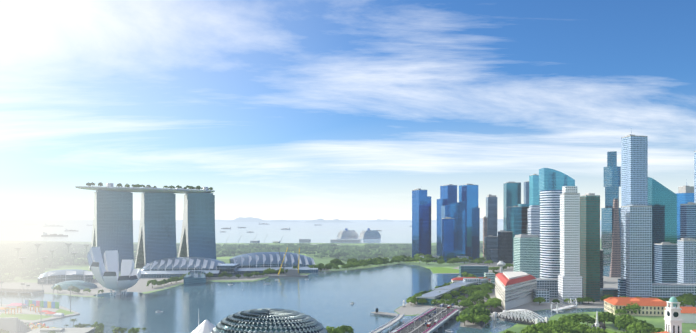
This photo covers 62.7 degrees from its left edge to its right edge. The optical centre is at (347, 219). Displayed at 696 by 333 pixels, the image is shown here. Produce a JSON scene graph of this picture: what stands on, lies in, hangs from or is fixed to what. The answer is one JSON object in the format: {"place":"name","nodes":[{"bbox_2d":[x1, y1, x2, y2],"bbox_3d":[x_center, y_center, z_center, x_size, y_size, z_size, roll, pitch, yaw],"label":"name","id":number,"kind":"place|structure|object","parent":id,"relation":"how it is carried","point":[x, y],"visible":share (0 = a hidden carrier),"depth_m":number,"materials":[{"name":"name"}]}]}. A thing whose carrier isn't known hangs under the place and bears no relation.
{"place":"outdoors","nodes":[
{"label":"outdoors","id":0,"kind":"place"},
{"bbox_2d":[93,292,142,297],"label":"base platform","id":1,"kind":"structure","parent":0,"point":[128,294],"depth_m":953.40,"materials":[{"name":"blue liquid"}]},
{"bbox_2d":[75,183,214,193],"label":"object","id":2,"kind":"structure","parent":0,"point":[109,187],"depth_m":1425.06,"materials":[{"name":"white metal"}]},
{"bbox_2d":[89,190,215,271],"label":"hotel towers","id":3,"kind":"structure","parent":0,"point":[113,221],"depth_m":1448.89,"materials":[{"name":"grey glass"}]},
{"bbox_2d":[0,269,329,295],"bbox_3d":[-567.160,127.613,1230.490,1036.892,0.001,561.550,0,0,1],"label":"waterfront promenade","id":4,"kind":"structure","parent":0,"point":[139,286],"depth_m":1081.17,"materials":[{"name":"beige concrete"}]},
{"bbox_2d":[38,269,92,283],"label":"building","id":5,"kind":"structure","parent":4,"relation":"on","point":[56,276],"depth_m":1145.62,"materials":[{"name":"white glass"}]},
{"bbox_2d":[51,280,97,289],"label":"pavilion","id":6,"kind":"structure","parent":4,"relation":"on","point":[79,284],"depth_m":1043.66,"materials":[{"name":"white metal"}]},
{"bbox_2d":[87,247,141,295],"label":"lotus-shaped museum","id":7,"kind":"structure","parent":4,"relation":"on","point":[107,276],"depth_m":967.30,"materials":[{"name":"white metal"}]},
{"bbox_2d":[140,257,224,277],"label":"shoppes","id":8,"kind":"structure","parent":4,"relation":"on","point":[178,267],"depth_m":1268.85,"materials":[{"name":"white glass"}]},
{"bbox_2d":[184,271,205,285],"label":"crystal pavilion","id":9,"kind":"structure","parent":4,"relation":"on","point":[193,278],"depth_m":1120.03,"materials":[{"name":"grey glass"}]},
{"bbox_2d":[216,264,239,275],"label":"shoppes link","id":10,"kind":"object","parent":4,"relation":"on","point":[232,269],"visible":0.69,"depth_m":1271.74,"materials":[{"name":"grey glass"}]},
{"bbox_2d":[0,217,502,222],"bbox_3d":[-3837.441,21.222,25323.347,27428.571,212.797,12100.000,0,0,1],"label":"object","id":11,"kind":"structure","parent":0,"point":[247,219],"depth_m":24291.71,"materials":[{"name":"blue"}]},
{"bbox_2d":[210,308,327,332],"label":"domed theater","id":12,"kind":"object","parent":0,"point":[270,320],"depth_m":517.80,"materials":[{"name":"silver metal"}]},
{"bbox_2d":[0,220,600,242],"bbox_3d":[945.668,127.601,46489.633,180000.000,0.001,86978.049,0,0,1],"label":"sea water","id":13,"kind":"structure","parent":0,"point":[396,231],"depth_m":5880.42,"materials":[{"name":"blue liquid"}]},
{"bbox_2d":[24,222,381,238],"bbox_3d":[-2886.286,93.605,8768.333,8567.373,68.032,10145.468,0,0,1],"label":"ships","id":14,"kind":"object","parent":13,"relation":"on","point":[346,233],"visible":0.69,"depth_m":3749.80,"materials":[{"name":"grey metal"}]},
{"bbox_2d":[0,264,606,332],"bbox_3d":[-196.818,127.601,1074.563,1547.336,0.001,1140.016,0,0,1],"label":"bay water","id":15,"kind":"structure","parent":0,"point":[326,299],"depth_m":873.64,"materials":[{"name":"blue liquid"}]},
{"bbox_2d":[0,304,79,322],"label":"float platform","id":16,"kind":"structure","parent":15,"relation":"on","point":[26,310],"depth_m":774.10,"materials":[{"name":"white concrete"}]},
{"bbox_2d":[0,313,53,319],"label":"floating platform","id":17,"kind":"structure","parent":16,"relation":"on","point":[26,316],"depth_m":742.24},
{"bbox_2d":[0,300,63,328],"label":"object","id":18,"kind":"object","parent":16,"relation":"on","point":[33,304],"visible":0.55,"depth_m":789.47,"materials":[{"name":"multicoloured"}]},
{"bbox_2d":[0,280,71,312],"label":"light poles","id":19,"kind":"object","parent":16,"relation":"on","point":[42,281],"visible":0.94,"depth_m":834.26,"materials":[{"name":"grey metal"}]},
{"bbox_2d":[268,247,307,276],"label":"construction cranes","id":20,"kind":"object","parent":15,"relation":"on","point":[292,272],"visible":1,"depth_m":1258.21,"materials":[{"name":"grey"}]},
{"bbox_2d":[370,300,405,315],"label":"jetty","id":21,"kind":"object","parent":15,"relation":"in","point":[383,313],"visible":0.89,"depth_m":758.52,"materials":[{"name":"white paint"}]},
{"bbox_2d":[0,238,695,332],"bbox_3d":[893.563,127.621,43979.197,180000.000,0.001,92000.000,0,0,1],"label":"ground","id":22,"kind":"structure","parent":0,"point":[657,321],"depth_m":1475.30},
{"bbox_2d":[0,288,43,294],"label":"bridge","id":23,"kind":"structure","parent":22,"relation":"on","point":[19,291],"depth_m":972.18,"materials":[{"name":"concrete"}]},
{"bbox_2d":[18,270,44,277],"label":"grove","id":24,"kind":"object","parent":22,"relation":"on","point":[30,273],"visible":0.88,"depth_m":1229.37,"materials":[{"name":"green plant"}]},
{"bbox_2d":[15,243,88,264],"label":"trees","id":25,"kind":"object","parent":22,"relation":"on","point":[51,251],"visible":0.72,"depth_m":1701.20,"materials":[{"name":"grey"}]},
{"bbox_2d":[55,256,76,264],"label":"grove","id":26,"kind":"object","parent":22,"relation":"on","point":[61,260],"visible":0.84,"depth_m":1582.15,"materials":[{"name":"green plant"}]},
{"bbox_2d":[65,253,87,257],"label":"buildings","id":27,"kind":"structure","parent":22,"relation":"on","point":[80,255],"depth_m":1758.39,"materials":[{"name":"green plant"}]},
{"bbox_2d":[74,258,88,264],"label":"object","id":28,"kind":"object","parent":22,"relation":"on","point":[78,261],"visible":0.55,"depth_m":1570.59,"materials":[{"name":"white concrete"}]},
{"bbox_2d":[216,248,235,254],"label":"grove","id":29,"kind":"object","parent":22,"relation":"on","point":[225,250],"visible":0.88,"depth_m":2000.49,"materials":[{"name":"green plant"}]},
{"bbox_2d":[229,252,317,274],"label":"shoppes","id":30,"kind":"structure","parent":22,"relation":"on","point":[259,262],"depth_m":1361.20,"materials":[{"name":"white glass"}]},
{"bbox_2d":[227,235,359,246],"bbox_3d":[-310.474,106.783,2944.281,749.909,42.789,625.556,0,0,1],"label":"sheds and cranes","id":31,"kind":"object","parent":22,"relation":"on","point":[332,240],"visible":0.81,"depth_m":3167.24,"materials":[{"name":"grey"}]},
{"bbox_2d":[326,326,342,332],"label":"tree","id":32,"kind":"object","parent":22,"relation":"on","point":[333,330],"visible":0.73,"depth_m":579.57,"materials":[{"name":"green plant"}]},
{"bbox_2d":[329,251,348,257],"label":"grove","id":33,"kind":"object","parent":22,"relation":"on","point":[337,254],"visible":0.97,"depth_m":1834.67,"materials":[{"name":"green plant"}]},
{"bbox_2d":[337,325,353,332],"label":"tree","id":34,"kind":"object","parent":22,"relation":"on","point":[346,329],"visible":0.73,"depth_m":602.39,"materials":[{"name":"green plant"}]},
{"bbox_2d":[370,314,404,332],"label":"pedestrian bridge","id":35,"kind":"structure","parent":22,"relation":"on","point":[397,318],"depth_m":664.29,"materials":[{"name":"grey"}]},
{"bbox_2d":[390,307,459,332],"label":"road bridge","id":36,"kind":"structure","parent":22,"relation":"on","point":[406,327],"depth_m":672.60,"materials":[{"name":"concrete"}]},
{"bbox_2d":[381,300,458,332],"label":"bridge lamps","id":37,"kind":"object","parent":36,"relation":"on","point":[418,319],"visible":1,"depth_m":632.13,"materials":[{"name":"white"}]},
{"bbox_2d":[392,303,454,332],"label":"cars","id":38,"kind":"object","parent":36,"relation":"on","point":[428,323],"depth_m":679.29,"materials":[{"name":"multicoloured paint"}]},
{"bbox_2d":[437,184,456,255],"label":"skyscraper","id":39,"kind":"structure","parent":22,"relation":"on","point":[448,193],"depth_m":1788.92,"materials":[{"name":"glass"}]},
{"bbox_2d":[442,217,454,262],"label":"skyscraper","id":40,"kind":"structure","parent":22,"relation":"on","point":[448,236],"depth_m":1679.95,"materials":[{"name":"glass"}]},
{"bbox_2d":[441,201,464,257],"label":"skyscraper","id":41,"kind":"structure","parent":22,"relation":"on","point":[456,210],"depth_m":1704.58,"materials":[{"name":"blue glass"}]},
{"bbox_2d":[459,184,479,259],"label":"skyscraper","id":42,"kind":"structure","parent":22,"relation":"on","point":[468,194],"depth_m":1788.78,"materials":[{"name":"glass"}]},
{"bbox_2d":[483,216,486,257],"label":"skyscraper","id":43,"kind":"structure","parent":22,"relation":"on","point":[484,225],"depth_m":1856.72,"materials":[{"name":"concrete"}]},
{"bbox_2d":[486,194,496,235],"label":"skyscraper","id":44,"kind":"structure","parent":22,"relation":"on","point":[491,207],"depth_m":1856.25,"materials":[{"name":"glass"}]},
{"bbox_2d":[503,182,520,230],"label":"skyscraper","id":45,"kind":"structure","parent":22,"relation":"on","point":[511,194],"depth_m":1913.37,"materials":[{"name":"glass"}]},
{"bbox_2d":[493,309,548,323],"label":"arched bridge","id":46,"kind":"structure","parent":22,"relation":"on","point":[517,318],"depth_m":701.61,"materials":[{"name":"white paint"}]},
{"bbox_2d":[524,181,528,203],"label":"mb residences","id":47,"kind":"structure","parent":22,"relation":"on","point":[526,192],"depth_m":1942.74,"materials":[{"name":"glass"}]},
{"bbox_2d":[529,174,538,204],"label":"skyscraper","id":48,"kind":"structure","parent":22,"relation":"on","point":[533,189],"depth_m":1825.72,"materials":[{"name":"glass"}]},
{"bbox_2d":[521,324,547,332],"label":"rain tree","id":49,"kind":"object","parent":22,"relation":"on","point":[540,329],"visible":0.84,"depth_m":567.99,"materials":[{"name":"green plant"}]},
{"bbox_2d":[549,324,574,332],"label":"rain tree","id":50,"kind":"object","parent":22,"relation":"on","point":[563,328],"visible":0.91,"depth_m":582.13,"materials":[{"name":"green plant"}]},
{"bbox_2d":[558,315,577,321],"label":"rain tree","id":51,"kind":"object","parent":22,"relation":"on","point":[568,317],"visible":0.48,"depth_m":650.85,"materials":[{"name":"green plant"}]},
{"bbox_2d":[563,321,585,328],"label":"rain tree","id":52,"kind":"object","parent":22,"relation":"on","point":[575,324],"visible":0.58,"depth_m":620.53,"materials":[{"name":"green plant"}]},
{"bbox_2d":[569,314,584,322],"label":"rain tree","id":53,"kind":"object","parent":22,"relation":"on","point":[580,317],"visible":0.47,"depth_m":671.88,"materials":[{"name":"green plant"}]},
{"bbox_2d":[583,316,595,325],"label":"rain tree","id":54,"kind":"object","parent":22,"relation":"on","point":[591,320],"visible":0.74,"depth_m":676.43,"materials":[{"name":"green plant"}]},
{"bbox_2d":[594,311,615,326],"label":"rain tree","id":55,"kind":"object","parent":22,"relation":"on","point":[604,316],"visible":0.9,"depth_m":666.33,"materials":[{"name":"green plant"}]},
{"bbox_2d":[614,319,630,331],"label":"rain tree","id":56,"kind":"object","parent":22,"relation":"on","point":[620,324],"visible":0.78,"depth_m":632.30,"materials":[{"name":"green plant"}]},
{"bbox_2d":[614,314,637,330],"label":"rain tree","id":57,"kind":"object","parent":22,"relation":"on","point":[627,318],"visible":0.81,"depth_m":642.93,"materials":[{"name":"green plant"}]},
{"bbox_2d":[622,302,640,312],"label":"riverside tree","id":58,"kind":"object","parent":22,"relation":"on","point":[633,306],"visible":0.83,"depth_m":752.46,"materials":[{"name":"green plant"}]},
{"bbox_2d":[604,297,669,315],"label":"government building","id":59,"kind":"structure","parent":22,"relation":"on","point":[652,306],"depth_m":758.32,"materials":[{"name":"tile"}]},
{"bbox_2d":[626,322,652,330],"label":"rain tree","id":60,"kind":"object","parent":22,"relation":"on","point":[638,325],"visible":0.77,"depth_m":603.16,"materials":[{"name":"green plant"}]},
{"bbox_2d":[628,327,654,332],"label":"rain tree","id":61,"kind":"object","parent":22,"relation":"on","point":[634,330],"visible":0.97,"depth_m":551.51,"materials":[{"name":"green plant"}]},
{"bbox_2d":[657,297,695,332],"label":"clock tower","id":62,"kind":"structure","parent":22,"relation":"on","point":[673,321],"depth_m":545.42,"materials":[{"name":"white paint"}]},
{"bbox_2d":[675,295,695,306],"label":"riverside tree","id":63,"kind":"object","parent":22,"relation":"on","point":[685,299],"visible":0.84,"depth_m":782.98,"materials":[{"name":"green plant"}]},
{"bbox_2d":[428,267,458,272],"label":"lawn","id":64,"kind":"structure","parent":0,"point":[440,270],"depth_m":1417.55,"materials":[{"name":"green plant"}]},
{"bbox_2d":[459,312,497,328],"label":"waterfront promenade","id":65,"kind":"structure","parent":0,"point":[476,325],"depth_m":691.33,"materials":[{"name":"grey concrete"}]},
{"bbox_2d":[456,314,472,325],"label":"tree","id":66,"kind":"object","parent":65,"relation":"on","point":[462,318],"visible":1,"depth_m":677.98,"materials":[{"name":"green plant"}]},
{"bbox_2d":[461,307,484,315],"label":"tree","id":67,"kind":"object","parent":65,"relation":"on","point":[476,310],"visible":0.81,"depth_m":699.97,"materials":[{"name":"green plant"}]},
{"bbox_2d":[473,315,488,323],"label":"tree","id":68,"kind":"object","parent":65,"relation":"on","point":[481,318],"visible":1,"depth_m":673.27,"materials":[{"name":"green plant"}]},
{"bbox_2d":[394,261,695,314],"bbox_3d":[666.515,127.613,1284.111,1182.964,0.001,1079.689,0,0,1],"label":"ground","id":69,"kind":"structure","parent":0,"point":[410,308],"depth_m":843.38,"materials":[{"name":"grey concrete"}]},
{"bbox_2d":[445,299,458,305],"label":"tree","id":70,"kind":"object","parent":69,"relation":"on","point":[450,301],"visible":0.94,"depth_m":813.80,"materials":[{"name":"green plant"}]},
{"bbox_2d":[415,279,488,305],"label":"waterfront building","id":71,"kind":"structure","parent":69,"relation":"on","point":[429,297],"depth_m":922.39,"materials":[{"name":"silver metal"}]},
{"bbox_2d":[451,277,490,282],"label":"building","id":72,"kind":"structure","parent":69,"relation":"on","point":[456,279],"depth_m":1124.90,"materials":[{"name":"stone"}]},
{"bbox_2d":[463,278,480,284],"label":"infill block","id":73,"kind":"structure","parent":69,"relation":"on","point":[478,280],"depth_m":1020.71,"materials":[{"name":"concrete"}]},
{"bbox_2d":[459,265,487,276],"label":"low building","id":74,"kind":"structure","parent":69,"relation":"on","point":[478,270],"depth_m":1260.10,"materials":[{"name":"glass"}]},
{"bbox_2d":[460,303,502,314],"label":"fullerton road","id":75,"kind":"structure","parent":69,"relation":"on","point":[497,309],"depth_m":806.01,"materials":[{"name":"grey asphalt"}]},
{"bbox_2d":[485,300,498,310],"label":"tree","id":76,"kind":"object","parent":75,"relation":"on","point":[492,303],"visible":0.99,"depth_m":790.12,"materials":[{"name":"green plant"}]},
{"bbox_2d":[484,273,494,282],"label":"infill block","id":77,"kind":"structure","parent":69,"relation":"on","point":[491,276],"depth_m":1140.50,"materials":[{"name":"glass"}]},
{"bbox_2d":[484,235,497,259],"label":"office building","id":78,"kind":"structure","parent":69,"relation":"on","point":[490,241],"depth_m":1762.37,"materials":[{"name":"concrete"}]},
{"bbox_2d":[489,249,497,261],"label":"infill block","id":79,"kind":"structure","parent":69,"relation":"on","point":[493,255],"depth_m":1700.46,"materials":[{"name":"concrete"}]},
{"bbox_2d":[498,229,512,262],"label":"office building","id":80,"kind":"structure","parent":69,"relation":"on","point":[505,246],"depth_m":1642.30,"materials":[{"name":"concrete"}]},
{"bbox_2d":[494,272,536,309],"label":"hotel building","id":81,"kind":"structure","parent":69,"relation":"on","point":[513,289],"depth_m":853.62,"materials":[{"name":"stone"}]},
{"bbox_2d":[507,204,528,260],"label":"skyscraper","id":82,"kind":"structure","parent":69,"relation":"on","point":[517,220],"depth_m":1723.08,"materials":[{"name":"glass"}]},
{"bbox_2d":[514,234,539,277],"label":"office building","id":83,"kind":"structure","parent":69,"relation":"on","point":[526,253],"depth_m":1209.00,"materials":[{"name":"glass"}]},
{"bbox_2d":[528,205,539,236],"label":"skyscraper","id":84,"kind":"structure","parent":69,"relation":"on","point":[533,219],"depth_m":1445.10,"materials":[{"name":"concrete"}]},
{"bbox_2d":[533,297,545,304],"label":"quay tree","id":85,"kind":"object","parent":69,"relation":"on","point":[540,299],"visible":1,"depth_m":845.75,"materials":[{"name":"green plant"}]},
{"bbox_2d":[533,289,548,302],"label":"infill block","id":86,"kind":"structure","parent":69,"relation":"on","point":[537,293],"depth_m":870.49,"materials":[{"name":"concrete"}]},
{"bbox_2d":[536,278,557,297],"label":"building","id":87,"kind":"structure","parent":69,"relation":"on","point":[550,285],"depth_m":920.35,"materials":[{"name":"concrete"}]},
{"bbox_2d":[540,190,561,277],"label":"skyscraper","id":88,"kind":"structure","parent":69,"relation":"on","point":[549,233],"depth_m":944.67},
{"bbox_2d":[539,168,574,204],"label":"skyscraper","id":89,"kind":"structure","parent":69,"relation":"on","point":[551,179],"depth_m":1562.51,"materials":[{"name":"teal glass"}]},
{"bbox_2d":[551,298,576,312],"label":"bridge","id":90,"kind":"structure","parent":69,"relation":"on","point":[557,309],"depth_m":796.28,"materials":[{"name":"white paint"}]},
{"bbox_2d":[558,186,581,303],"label":"skyscraper","id":91,"kind":"structure","parent":69,"relation":"on","point":[569,281],"depth_m":860.18,"materials":[{"name":"concrete"}]},
{"bbox_2d":[580,193,599,301],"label":"skyscraper","id":92,"kind":"structure","parent":69,"relation":"on","point":[590,238],"depth_m":885.45,"materials":[{"name":"glass"}]},
{"bbox_2d":[600,249,602,287],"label":"office building","id":93,"kind":"structure","parent":69,"relation":"on","point":[601,268],"depth_m":1037.89,"materials":[{"name":"glass"}]},
{"bbox_2d":[600,288,617,297],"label":"building","id":94,"kind":"structure","parent":69,"relation":"on","point":[613,292],"depth_m":904.58,"materials":[{"name":"concrete"}]},
{"bbox_2d":[601,151,620,276],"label":"skyscraper","id":95,"kind":"structure","parent":69,"relation":"on","point":[611,229],"depth_m":1260.48,"materials":[{"name":"blue glass"}]},
{"bbox_2d":[618,279,625,296],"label":"infill block","id":96,"kind":"structure","parent":69,"relation":"on","point":[621,287],"depth_m":884.04,"materials":[{"name":"glass"}]},
{"bbox_2d":[621,131,647,205],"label":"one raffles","id":97,"kind":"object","parent":69,"relation":"on","point":[634,169],"visible":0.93,"depth_m":1085.25,"materials":[{"name":"glass"}]},
{"bbox_2d":[621,204,651,297],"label":"skyscraper","id":98,"kind":"structure","parent":69,"relation":"on","point":[636,246],"depth_m":870.68,"materials":[{"name":"glass"}]},
{"bbox_2d":[648,177,676,282],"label":"skyscraper","id":99,"kind":"structure","parent":69,"relation":"on","point":[662,200],"depth_m":1107.38,"materials":[{"name":"teal glass"}]},
{"bbox_2d":[654,242,676,283],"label":"office building","id":100,"kind":"structure","parent":69,"relation":"on","point":[665,262],"depth_m":1035.50,"materials":[{"name":"glass"}]},
{"bbox_2d":[652,283,695,301],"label":"building","id":101,"kind":"structure","parent":69,"relation":"on","point":[665,290],"depth_m":876.07,"materials":[{"name":"glass"}]},
{"bbox_2d":[675,186,693,239],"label":"skyscraper","id":102,"kind":"structure","parent":69,"relation":"on","point":[685,194],"depth_m":1325.73,"materials":[{"name":"glass"}]},
{"bbox_2d":[677,238,695,283],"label":"office building","id":103,"kind":"structure","parent":69,"relation":"on","point":[686,260],"depth_m":952.33,"materials":[{"name":"concrete"}]},
{"bbox_2d":[680,202,695,239],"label":"skyscraper","id":104,"kind":"structure","parent":69,"relation":"on","point":[688,220],"depth_m":1034.68,"materials":[{"name":"glass"}]},
{"bbox_2d":[694,151,695,202],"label":"skyscraper","id":105,"kind":"structure","parent":69,"relation":"on","point":[694,176],"depth_m":1222.38,"materials":[{"name":"glass"}]},
{"bbox_2d":[591,322,605,329],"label":"padang road","id":106,"kind":"structure","parent":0,"point":[602,325],"depth_m":684.79,"materials":[{"name":"grey asphalt"}]},
{"bbox_2d":[586,326,607,332],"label":"rain tree","id":107,"kind":"object","parent":106,"relation":"on","point":[599,329],"visible":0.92,"depth_m":595.13,"materials":[{"name":"green plant"}]},
{"bbox_2d":[664,307,695,322],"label":"building","id":108,"kind":"structure","parent":0,"point":[688,314],"depth_m":701.94,"materials":[{"name":"white paint"}]},
{"label":"paving","id":109,"kind":"structure","parent":0,"visible":0},
{"bbox_2d":[0,317,32,332],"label":"building roof","id":110,"kind":"structure","parent":109,"relation":"on","point":[13,324],"depth_m":608.73,"materials":[{"name":"concrete"}]},
{"bbox_2d":[27,327,95,332],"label":"building","id":111,"kind":"structure","parent":109,"relation":"on","point":[69,330],"depth_m":577.01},
{"bbox_2d":[92,322,103,331],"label":"tree","id":112,"kind":"object","parent":109,"relation":"on","point":[99,327],"visible":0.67,"depth_m":619.29,"materials":[{"name":"green plant"}]},
{"bbox_2d":[191,309,214,332],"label":"tent roof","id":113,"kind":"structure","parent":109,"relation":"on","point":[206,326],"depth_m":589.18,"materials":[{"name":"white fabric"}]},
{"label":"lawn","id":114,"kind":"structure","parent":0,"visible":0},
{"bbox_2d":[412,188,430,260],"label":"skyscraper","id":115,"kind":"structure","parent":114,"relation":"on","point":[421,221],"depth_m":1756.68,"materials":[{"name":"glass"}]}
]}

